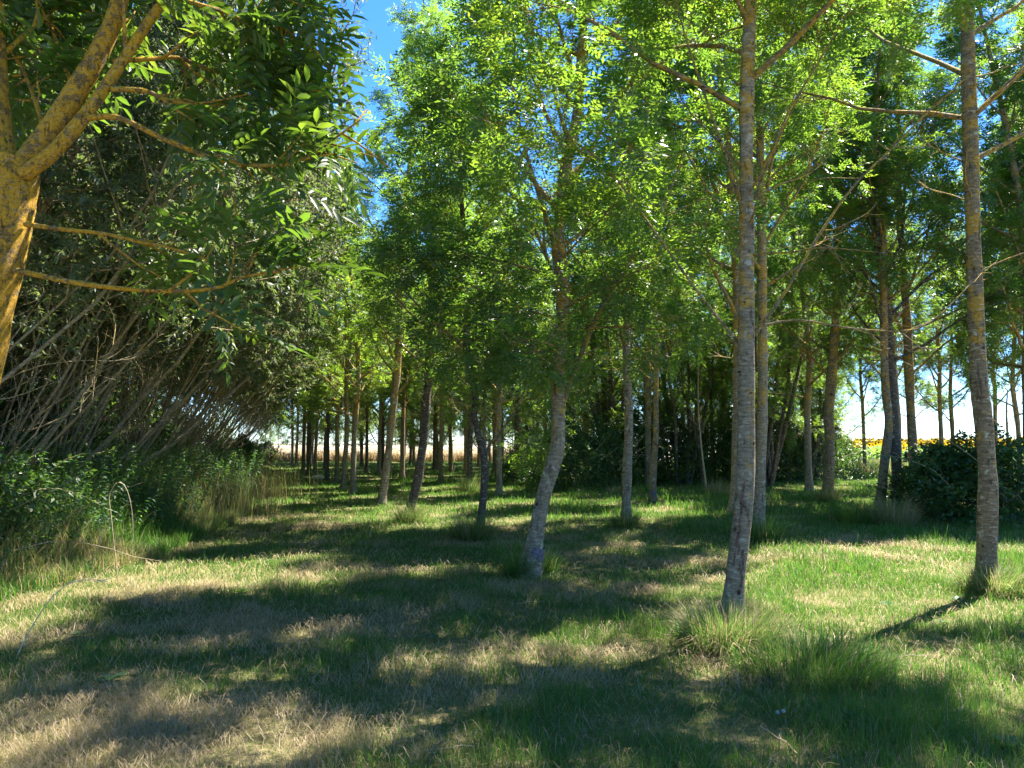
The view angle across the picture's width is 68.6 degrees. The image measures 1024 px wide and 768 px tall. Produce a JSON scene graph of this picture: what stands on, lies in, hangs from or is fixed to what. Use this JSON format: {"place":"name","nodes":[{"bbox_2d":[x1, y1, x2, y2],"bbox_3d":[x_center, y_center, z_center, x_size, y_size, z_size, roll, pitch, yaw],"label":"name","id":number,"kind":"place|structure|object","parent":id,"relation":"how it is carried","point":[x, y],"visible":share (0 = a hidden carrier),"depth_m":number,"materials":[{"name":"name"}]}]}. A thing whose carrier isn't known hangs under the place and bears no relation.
{"place":"outdoors","nodes":[
{"label":"outdoors","id":0,"kind":"place"},
{"bbox_2d":[0,444,1023,767],"bbox_3d":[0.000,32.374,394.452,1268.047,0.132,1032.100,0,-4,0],"label":"ground","id":1,"kind":"structure","parent":0,"point":[410,716],"depth_m":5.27,"materials":[{"name":"plant"}]},
{"bbox_2d":[0,459,80,568],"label":"nettle clump","id":2,"kind":"object","parent":1,"relation":"on","point":[30,521],"visible":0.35,"depth_m":8.94,"materials":[{"name":"green plant"}]},
{"bbox_2d":[0,394,115,551],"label":"bramble bush","id":3,"kind":"object","parent":1,"relation":"on","point":[11,457],"visible":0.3,"depth_m":9.76,"materials":[{"name":"green plant"}]},
{"bbox_2d":[0,420,129,511],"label":"bramble bush","id":4,"kind":"object","parent":1,"relation":"on","point":[48,451],"visible":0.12,"depth_m":11.83,"materials":[{"name":"green plant"}]},
{"bbox_2d":[0,363,155,451],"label":"shrub","id":5,"kind":"object","parent":1,"relation":"on","point":[15,404],"visible":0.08,"depth_m":17.85,"materials":[{"name":"green plant"}]},
{"bbox_2d":[0,416,156,577],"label":"bramble bush","id":6,"kind":"object","parent":1,"relation":"on","point":[7,497],"visible":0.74,"depth_m":8.57,"materials":[{"name":"green plant"}]},
{"bbox_2d":[11,449,154,544],"bbox_3d":[-6.519,1.677,10.591,2.418,1.589,2.334,-3,-5,34],"label":"nettle clump","id":7,"kind":"object","parent":1,"relation":"on","point":[73,487],"visible":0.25,"depth_m":10.36,"materials":[{"name":"green plant"}]},
{"bbox_2d":[5,333,164,443],"bbox_3d":[-13.346,0.662,20.335,7.320,5.424,8.198,1,-5,-18],"label":"shrub","id":8,"kind":"object","parent":1,"relation":"on","point":[110,403],"visible":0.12,"depth_m":20.70,"materials":[{"name":"green plant"}]},
{"bbox_2d":[0,6,181,439],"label":"willow tree","id":9,"kind":"object","parent":1,"relation":"on","point":[20,351],"visible":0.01,"depth_m":15.91,"materials":[{"name":"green plant"}]},
{"bbox_2d":[0,7,197,440],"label":"willow tree","id":10,"kind":"object","parent":1,"relation":"on","point":[23,308],"visible":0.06,"depth_m":13.64,"materials":[{"name":"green plant"}]},
{"bbox_2d":[8,420,210,486],"bbox_3d":[-7.876,1.677,13.860,4.299,2.094,3.933,-1,-5,14],"label":"shrub","id":11,"kind":"object","parent":1,"relation":"on","point":[98,435],"visible":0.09,"depth_m":13.99,"materials":[{"name":"green plant"}]},
{"bbox_2d":[49,369,202,445],"bbox_3d":[-14.687,1.351,26.656,7.866,4.817,8.599,0,-4,-3],"label":"bramble bush","id":12,"kind":"object","parent":1,"relation":"on","point":[123,407],"visible":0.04,"depth_m":27.15,"materials":[{"name":"green plant"}]},
{"bbox_2d":[9,82,247,449],"bbox_3d":[-9.666,-2.207,18.357,6.530,10.593,7.732,2,-5,-24],"label":"willow tree","id":13,"kind":"object","parent":1,"relation":"on","point":[139,384],"visible":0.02,"depth_m":18.61,"materials":[{"name":"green plant"}]},
{"bbox_2d":[69,441,193,534],"bbox_3d":[-6.402,1.743,12.055,2.169,1.676,2.350,1,-5,-13],"label":"nettle clump","id":14,"kind":"object","parent":1,"relation":"on","point":[161,507],"visible":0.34,"depth_m":12.07,"materials":[{"name":"green plant"}]},
{"bbox_2d":[0,433,269,606],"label":"tall grass","id":15,"kind":"structure","parent":1,"relation":"on","point":[71,557],"depth_m":10.37,"materials":[{"name":"plant"}]},
{"bbox_2d":[0,0,288,400],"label":"willow tree","id":16,"kind":"object","parent":1,"relation":"on","point":[114,131],"visible":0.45,"depth_m":8.25,"materials":[{"name":"green plant"}]},
{"bbox_2d":[80,442,235,521],"bbox_3d":[-6.408,1.845,13.629,2.546,1.672,2.457,-1,-5,18],"label":"nettle clump","id":17,"kind":"object","parent":1,"relation":"on","point":[183,499],"visible":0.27,"depth_m":13.52,"materials":[{"name":"green plant"}]},
{"bbox_2d":[0,0,320,488],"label":"willow tree","id":18,"kind":"object","parent":1,"relation":"on","point":[75,307],"visible":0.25,"depth_m":10.15,"materials":[{"name":"green plant"}]},
{"bbox_2d":[101,417,228,482],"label":"bramble bush","id":19,"kind":"object","parent":1,"relation":"on","point":[164,437],"visible":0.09,"depth_m":17.43,"materials":[{"name":"green plant"}]},
{"bbox_2d":[147,440,250,510],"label":"nettle clump","id":20,"kind":"object","parent":1,"relation":"on","point":[201,475],"visible":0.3,"depth_m":15.51,"materials":[{"name":"green plant"}]},
{"bbox_2d":[17,0,381,482],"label":"willow tree","id":21,"kind":"object","parent":1,"relation":"on","point":[271,285],"visible":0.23,"depth_m":12.95,"materials":[{"name":"green plant"}]},
{"bbox_2d":[0,0,399,387],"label":"ash tree","id":22,"kind":"object","parent":1,"relation":"on","point":[292,87],"visible":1,"depth_m":2.88,"materials":[{"name":"green plant"}]},
{"bbox_2d":[63,64,359,465],"bbox_3d":[-5.692,-2.740,17.676,6.019,11.591,7.758,-2,-5,29],"label":"willow tree","id":23,"kind":"object","parent":1,"relation":"on","point":[204,339],"visible":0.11,"depth_m":16.15,"materials":[{"name":"green plant"}]},
{"bbox_2d":[106,135,326,451],"bbox_3d":[-8.580,-2.845,22.120,6.412,12.401,10.498,0,-4,-4],"label":"willow tree","id":24,"kind":"object","parent":1,"relation":"on","point":[239,391],"visible":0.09,"depth_m":21.97,"materials":[{"name":"green plant"}]},
{"bbox_2d":[154,466,279,526],"bbox_3d":[-6.655,2.136,14.484,4.172,1.198,2.982,0,-4,0],"label":"dry stem patch","id":25,"kind":"object","parent":1,"relation":"on","point":[224,511],"visible":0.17,"depth_m":14.44,"materials":[{"name":"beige plant"}]},
{"bbox_2d":[113,31,375,456],"bbox_3d":[-6.622,-2.564,19.333,6.072,11.396,7.695,1,-5,-10],"label":"willow tree","id":26,"kind":"object","parent":1,"relation":"on","point":[278,369],"visible":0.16,"depth_m":18.81,"materials":[{"name":"green plant"}]},
{"bbox_2d":[169,457,325,516],"bbox_3d":[-6.750,2.241,16.366,4.774,1.318,4.150,0,-4,0],"label":"dry stem patch","id":27,"kind":"object","parent":1,"relation":"on","point":[247,501],"visible":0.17,"depth_m":16.66,"materials":[{"name":"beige plant"}]},
{"bbox_2d":[179,298,315,448],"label":"willow tree","id":28,"kind":"object","parent":1,"relation":"on","point":[245,398],"visible":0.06,"depth_m":31.16,"materials":[{"name":"green plant"}]},
{"bbox_2d":[195,329,306,446],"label":"willow tree","id":29,"kind":"object","parent":1,"relation":"on","point":[252,400],"visible":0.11,"depth_m":35.78,"materials":[{"name":"green plant"}]},
{"bbox_2d":[177,189,366,456],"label":"willow tree","id":30,"kind":"object","parent":1,"relation":"on","point":[287,390],"visible":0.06,"depth_m":26.63,"materials":[{"name":"green plant"}]},
{"bbox_2d":[219,461,333,499],"bbox_3d":[-7.470,2.675,21.035,4.925,1.202,4.110,0,-4,0],"label":"dry stem patch","id":31,"kind":"object","parent":1,"relation":"on","point":[273,489],"visible":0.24,"depth_m":21.06,"materials":[{"name":"beige plant"}]},
{"bbox_2d":[286,306,354,469],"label":"ash tree","id":32,"kind":"object","parent":1,"relation":"on","point":[323,427],"visible":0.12,"depth_m":43.11,"materials":[{"name":"green plant"}]},
{"bbox_2d":[277,248,366,480],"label":"ash tree","id":33,"kind":"object","parent":1,"relation":"on","point":[326,476],"visible":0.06,"depth_m":31.32,"materials":[{"name":"green plant"}]},
{"bbox_2d":[303,187,385,483],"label":"ash tree","id":34,"kind":"object","parent":1,"relation":"on","point":[337,431],"visible":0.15,"depth_m":29.71,"materials":[{"name":"green plant"}]},
{"bbox_2d":[295,162,396,489],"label":"ash tree","id":35,"kind":"object","parent":1,"relation":"on","point":[345,398],"visible":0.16,"depth_m":25.93,"materials":[{"name":"green plant"}]},
{"bbox_2d":[294,147,408,493],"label":"ash tree","id":36,"kind":"object","parent":1,"relation":"on","point":[346,309],"visible":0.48,"depth_m":23.45,"materials":[{"name":"green plant"}]},
{"bbox_2d":[351,235,433,470],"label":"ash tree","id":37,"kind":"object","parent":1,"relation":"on","point":[383,444],"visible":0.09,"depth_m":42.88,"materials":[{"name":"green plant"}]},
{"bbox_2d":[368,207,427,476],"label":"ash tree","id":38,"kind":"object","parent":1,"relation":"on","point":[402,456],"visible":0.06,"depth_m":33.58,"materials":[{"name":"green plant"}]},
{"bbox_2d":[338,0,464,503],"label":"ash tree","id":39,"kind":"object","parent":1,"relation":"on","point":[385,476],"visible":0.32,"depth_m":19.43,"materials":[{"name":"green plant"}]},
{"bbox_2d":[384,497,438,525],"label":"grass tussock","id":40,"kind":"object","parent":1,"relation":"on","point":[420,517],"depth_m":14.90,"materials":[{"name":"plant"}]},
{"bbox_2d":[375,243,463,477],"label":"ash tree","id":41,"kind":"object","parent":1,"relation":"on","point":[409,363],"visible":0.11,"depth_m":31.88,"materials":[{"name":"green plant"}]},
{"bbox_2d":[341,0,507,512],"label":"ash tree","id":42,"kind":"object","parent":1,"relation":"on","point":[427,400],"visible":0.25,"depth_m":15.98,"materials":[{"name":"green plant"}]},
{"bbox_2d":[264,446,611,461],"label":"wheat field","id":43,"kind":"structure","parent":1,"relation":"on","point":[457,456],"depth_m":61.78,"materials":[{"name":"beige plant"}]},
{"bbox_2d":[391,180,486,482],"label":"ash tree","id":44,"kind":"object","parent":1,"relation":"on","point":[411,395],"visible":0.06,"depth_m":29.01,"materials":[{"name":"green plant"}]},
{"bbox_2d":[415,197,514,486],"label":"ash tree","id":45,"kind":"object","parent":1,"relation":"on","point":[469,455],"depth_m":26.22,"materials":[{"name":"green plant"}]},
{"bbox_2d":[437,507,508,544],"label":"grass tussock","id":46,"kind":"object","parent":1,"relation":"on","point":[476,531],"depth_m":11.91,"materials":[{"name":"plant"}]},
{"bbox_2d":[343,45,620,525],"bbox_3d":[-0.436,-1.830,13.745,4.519,9.192,3.947,-1,-5,17],"label":"ash tree","id":47,"kind":"object","parent":1,"relation":"on","point":[442,205],"visible":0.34,"depth_m":13.69,"materials":[{"name":"green plant"}]},
{"bbox_2d":[453,235,539,474],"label":"ash tree","id":48,"kind":"object","parent":1,"relation":"on","point":[494,447],"visible":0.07,"depth_m":34.91,"materials":[{"name":"green plant"}]},
{"bbox_2d":[432,109,576,495],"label":"ash tree","id":49,"kind":"object","parent":1,"relation":"on","point":[499,485],"visible":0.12,"depth_m":22.93,"materials":[{"name":"green plant"}]},
{"bbox_2d":[480,203,552,481],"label":"ash tree","id":50,"kind":"object","parent":1,"relation":"on","point":[516,418],"visible":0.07,"depth_m":30.94,"materials":[{"name":"green plant"}]},
{"bbox_2d":[485,540,550,577],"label":"grass tussock","id":51,"kind":"object","parent":1,"relation":"on","point":[515,568],"depth_m":9.02,"materials":[{"name":"plant"}]},
{"bbox_2d":[490,425,546,481],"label":"bramble bush","id":52,"kind":"object","parent":1,"relation":"on","point":[506,465],"visible":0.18,"depth_m":30.84,"materials":[{"name":"green plant"}]},
{"bbox_2d":[514,539,578,574],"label":"grass tussock","id":53,"kind":"object","parent":1,"relation":"on","point":[552,563],"depth_m":9.40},
{"bbox_2d":[505,409,623,491],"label":"bramble bush","id":54,"kind":"object","parent":1,"relation":"on","point":[569,450],"visible":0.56,"depth_m":24.81,"materials":[{"name":"green plant"}]},
{"bbox_2d":[355,0,781,577],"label":"ash tree","id":55,"kind":"object","parent":1,"relation":"on","point":[554,370],"visible":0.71,"depth_m":8.91,"materials":[{"name":"green plant"}]},
{"bbox_2d":[534,162,609,477],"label":"ash tree","id":56,"kind":"object","parent":1,"relation":"on","point":[558,168],"visible":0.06,"depth_m":34.21,"materials":[{"name":"green plant"}]},
{"bbox_2d":[540,250,644,479],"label":"hedge tree","id":57,"kind":"object","parent":1,"relation":"on","point":[612,416],"visible":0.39,"depth_m":30.16,"materials":[{"name":"green plant"}]},
{"bbox_2d":[546,176,652,442],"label":"ash tree","id":58,"kind":"object","parent":1,"relation":"on","point":[641,401],"visible":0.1,"depth_m":30.54,"materials":[{"name":"green plant"}]},
{"bbox_2d":[557,411,662,487],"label":"bramble bush","id":59,"kind":"object","parent":1,"relation":"on","point":[600,440],"visible":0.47,"depth_m":26.55,"materials":[{"name":"green plant"}]},
{"bbox_2d":[604,503,645,529],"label":"grass tussock","id":60,"kind":"object","parent":1,"relation":"on","point":[622,522],"depth_m":14.09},
{"bbox_2d":[530,0,733,519],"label":"ash tree","id":61,"kind":"object","parent":1,"relation":"on","point":[627,452],"visible":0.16,"depth_m":14.67,"materials":[{"name":"green plant"}]},
{"bbox_2d":[582,409,688,485],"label":"bramble bush","id":62,"kind":"object","parent":1,"relation":"on","point":[636,432],"visible":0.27,"depth_m":28.23,"materials":[{"name":"green plant"}]},
{"bbox_2d":[583,55,702,486],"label":"ash tree","id":63,"kind":"object","parent":1,"relation":"on","point":[648,392],"visible":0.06,"depth_m":27.27,"materials":[{"name":"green plant"}]},
{"bbox_2d":[572,56,728,500],"bbox_3d":[3.808,-3.163,21.178,4.568,12.916,3.391,-2,-5,23],"label":"ash tree","id":64,"kind":"object","parent":1,"relation":"on","point":[653,478],"visible":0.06,"depth_m":20.66,"materials":[{"name":"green plant"}]},
{"bbox_2d":[619,274,732,485],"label":"hedge tree","id":65,"kind":"object","parent":1,"relation":"on","point":[665,394],"visible":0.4,"depth_m":28.34,"materials":[{"name":"green plant"}]},
{"bbox_2d":[632,397,720,485],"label":"bramble bush","id":66,"kind":"object","parent":1,"relation":"on","point":[691,444],"visible":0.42,"depth_m":28.35,"materials":[{"name":"green plant"}]},
{"bbox_2d":[657,411,731,482],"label":"bramble bush","id":67,"kind":"object","parent":1,"relation":"on","point":[710,442],"visible":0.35,"depth_m":29.34,"materials":[{"name":"green plant"}]},
{"bbox_2d":[651,186,755,479],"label":"ash tree","id":68,"kind":"object","parent":1,"relation":"on","point":[675,350],"visible":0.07,"depth_m":30.54,"materials":[{"name":"green plant"}]},
{"bbox_2d":[420,0,995,621],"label":"ash tree","id":69,"kind":"object","parent":1,"relation":"on","point":[640,14],"visible":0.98,"depth_m":6.84,"materials":[{"name":"green plant"}]},
{"bbox_2d":[651,590,803,659],"bbox_3d":[1.719,1.883,5.955,1.384,0.461,1.429,0,-4,0],"label":"grass tussock","id":70,"kind":"object","parent":1,"relation":"on","point":[704,631],"depth_m":5.82,"materials":[{"name":"plant"}]},
{"bbox_2d":[602,0,877,513],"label":"ash tree","id":71,"kind":"object","parent":1,"relation":"on","point":[735,269],"visible":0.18,"depth_m":16.18,"materials":[{"name":"green plant"}]},
{"bbox_2d":[596,0,899,526],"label":"ash tree","id":72,"kind":"object","parent":1,"relation":"on","point":[760,264],"visible":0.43,"depth_m":13.09,"materials":[{"name":"green plant"}]},
{"bbox_2d":[691,245,805,478],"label":"hedge tree","id":73,"kind":"object","parent":1,"relation":"on","point":[721,403],"visible":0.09,"depth_m":31.07,"materials":[{"name":"green plant"}]},
{"bbox_2d":[675,82,828,452],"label":"ash tree","id":74,"kind":"object","parent":1,"relation":"on","point":[722,301],"visible":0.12,"depth_m":27.27,"materials":[{"name":"green plant"}]},
{"bbox_2d":[729,509,801,542],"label":"grass tussock","id":75,"kind":"object","parent":1,"relation":"on","point":[761,531],"depth_m":11.88,"materials":[{"name":"plant"}]},
{"bbox_2d":[710,232,828,486],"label":"hedge tree","id":76,"kind":"object","parent":1,"relation":"on","point":[772,459],"visible":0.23,"depth_m":27.16,"materials":[{"name":"green plant"}]},
{"bbox_2d":[730,159,828,480],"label":"ash tree","id":77,"kind":"object","parent":1,"relation":"on","point":[812,407],"visible":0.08,"depth_m":30.66,"materials":[{"name":"green plant"}]},
{"bbox_2d":[723,78,878,492],"bbox_3d":[9.306,-3.548,24.179,4.362,14.135,5.392,0,-4,5],"label":"ash tree","id":78,"kind":"object","parent":1,"relation":"on","point":[809,382],"visible":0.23,"depth_m":24.00,"materials":[{"name":"green plant"}]},
{"bbox_2d":[773,411,856,481],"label":"bramble bush","id":79,"kind":"object","parent":1,"relation":"on","point":[800,440],"visible":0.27,"depth_m":30.25,"materials":[{"name":"green plant"}]},
{"bbox_2d":[712,616,925,692],"bbox_3d":[2.146,1.913,5.436,1.550,0.326,1.527,0,-4,0],"label":"grass tussock","id":80,"kind":"object","parent":1,"relation":"on","point":[848,652],"depth_m":5.27,"materials":[{"name":"plant"}]},
{"bbox_2d":[773,414,868,480],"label":"bramble bush","id":81,"kind":"object","parent":1,"relation":"on","point":[837,450],"visible":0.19,"depth_m":31.06,"materials":[{"name":"green plant"}]},
{"bbox_2d":[767,249,879,481],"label":"hedge tree","id":82,"kind":"object","parent":1,"relation":"on","point":[821,401],"visible":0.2,"depth_m":30.56,"materials":[{"name":"green plant"}]},
{"bbox_2d":[755,57,914,495],"bbox_3d":[9.183,-3.414,22.088,4.506,13.585,5.187,0,-4,0],"label":"ash tree","id":83,"kind":"object","parent":1,"relation":"on","point":[833,358],"visible":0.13,"depth_m":21.55,"materials":[{"name":"green plant"}]},
{"bbox_2d":[812,280,880,442],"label":"ash tree","id":84,"kind":"object","parent":1,"relation":"on","point":[851,395],"visible":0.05,"depth_m":41.53,"materials":[{"name":"green plant"}]},
{"bbox_2d":[821,423,878,478],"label":"bramble bush","id":85,"kind":"object","parent":1,"relation":"on","point":[849,445],"visible":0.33,"depth_m":32.64,"materials":[{"name":"green plant"}]},
{"bbox_2d":[817,493,893,525],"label":"grass tussock","id":86,"kind":"object","parent":1,"relation":"on","point":[856,516],"depth_m":14.45,"materials":[{"name":"plant"}]},
{"bbox_2d":[840,264,896,474],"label":"ash tree","id":87,"kind":"object","parent":1,"relation":"on","point":[861,386],"visible":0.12,"depth_m":37.16,"materials":[{"name":"green plant"}]},
{"bbox_2d":[719,0,1023,582],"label":"ash tree","id":88,"kind":"object","parent":1,"relation":"on","point":[987,522],"visible":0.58,"depth_m":8.54,"materials":[{"name":"green plant"}]},
{"bbox_2d":[764,0,993,512],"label":"ash tree","id":89,"kind":"object","parent":1,"relation":"on","point":[937,85],"visible":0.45,"depth_m":16.64,"materials":[{"name":"green plant"}]},
{"bbox_2d":[824,135,949,464],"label":"ash tree","id":90,"kind":"object","parent":1,"relation":"on","point":[931,303],"visible":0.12,"depth_m":25.29,"materials":[{"name":"green plant"}]},
{"bbox_2d":[850,489,934,527],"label":"grass tussock","id":91,"kind":"object","parent":1,"relation":"on","point":[900,515],"depth_m":14.24,"materials":[{"name":"plant"}]},
{"bbox_2d":[771,1,1023,509],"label":"ash tree","id":92,"kind":"object","parent":1,"relation":"on","point":[873,260],"visible":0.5,"depth_m":16.67,"materials":[{"name":"green plant"}]},
{"bbox_2d":[778,0,1022,501],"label":"ash tree","id":93,"kind":"object","parent":1,"relation":"on","point":[909,370],"visible":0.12,"depth_m":20.08,"materials":[{"name":"green plant"}]},
{"bbox_2d":[862,231,955,421],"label":"ash tree","id":94,"kind":"object","parent":1,"relation":"on","point":[916,376],"visible":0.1,"depth_m":37.36,"materials":[{"name":"green plant"}]},
{"bbox_2d":[827,423,1023,529],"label":"bramble bush","id":95,"kind":"object","parent":1,"relation":"on","point":[1006,453],"visible":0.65,"depth_m":15.04,"materials":[{"name":"green plant"}]},
{"bbox_2d":[842,436,1023,460],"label":"sunflower field","id":96,"kind":"structure","parent":1,"relation":"on","point":[875,446],"depth_m":48.01,"materials":[{"name":"yellow plant"}]},
{"bbox_2d":[893,212,986,443],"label":"ash tree","id":97,"kind":"object","parent":1,"relation":"on","point":[937,342],"visible":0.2,"depth_m":29.57,"materials":[{"name":"green plant"}]},
{"bbox_2d":[891,0,1023,444],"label":"ash tree","id":98,"kind":"object","parent":1,"relation":"on","point":[951,49],"visible":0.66,"depth_m":17.57,"materials":[{"name":"green plant"}]},
{"bbox_2d":[915,219,1005,448],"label":"ash tree","id":99,"kind":"object","parent":1,"relation":"on","point":[949,401],"visible":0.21,"depth_m":32.28,"materials":[{"name":"green plant"}]},
{"bbox_2d":[935,0,1023,386],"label":"ash tree","id":100,"kind":"object","parent":1,"relation":"on","point":[999,125],"visible":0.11,"depth_m":20.49,"materials":[{"name":"green plant"}]},
{"bbox_2d":[943,555,1023,598],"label":"grass tussock","id":101,"kind":"object","parent":1,"relation":"on","point":[983,584],"depth_m":7.92,"materials":[{"name":"plant"}]},
{"bbox_2d":[952,229,1022,475],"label":"ash tree","id":102,"kind":"object","parent":1,"relation":"on","point":[1012,379],"visible":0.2,"depth_m":29.85,"materials":[{"name":"green plant"}]},
{"bbox_2d":[979,101,1023,324],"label":"ash tree","id":103,"kind":"object","parent":1,"relation":"on","point":[1003,166],"visible":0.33,"depth_m":18.16,"materials":[{"name":"green plant"}]},
{"bbox_2d":[37,0,1023,443],"label":"sky","id":104,"kind":"structure","parent":0,"point":[376,13],"materials":[{"name":"blue"}]},
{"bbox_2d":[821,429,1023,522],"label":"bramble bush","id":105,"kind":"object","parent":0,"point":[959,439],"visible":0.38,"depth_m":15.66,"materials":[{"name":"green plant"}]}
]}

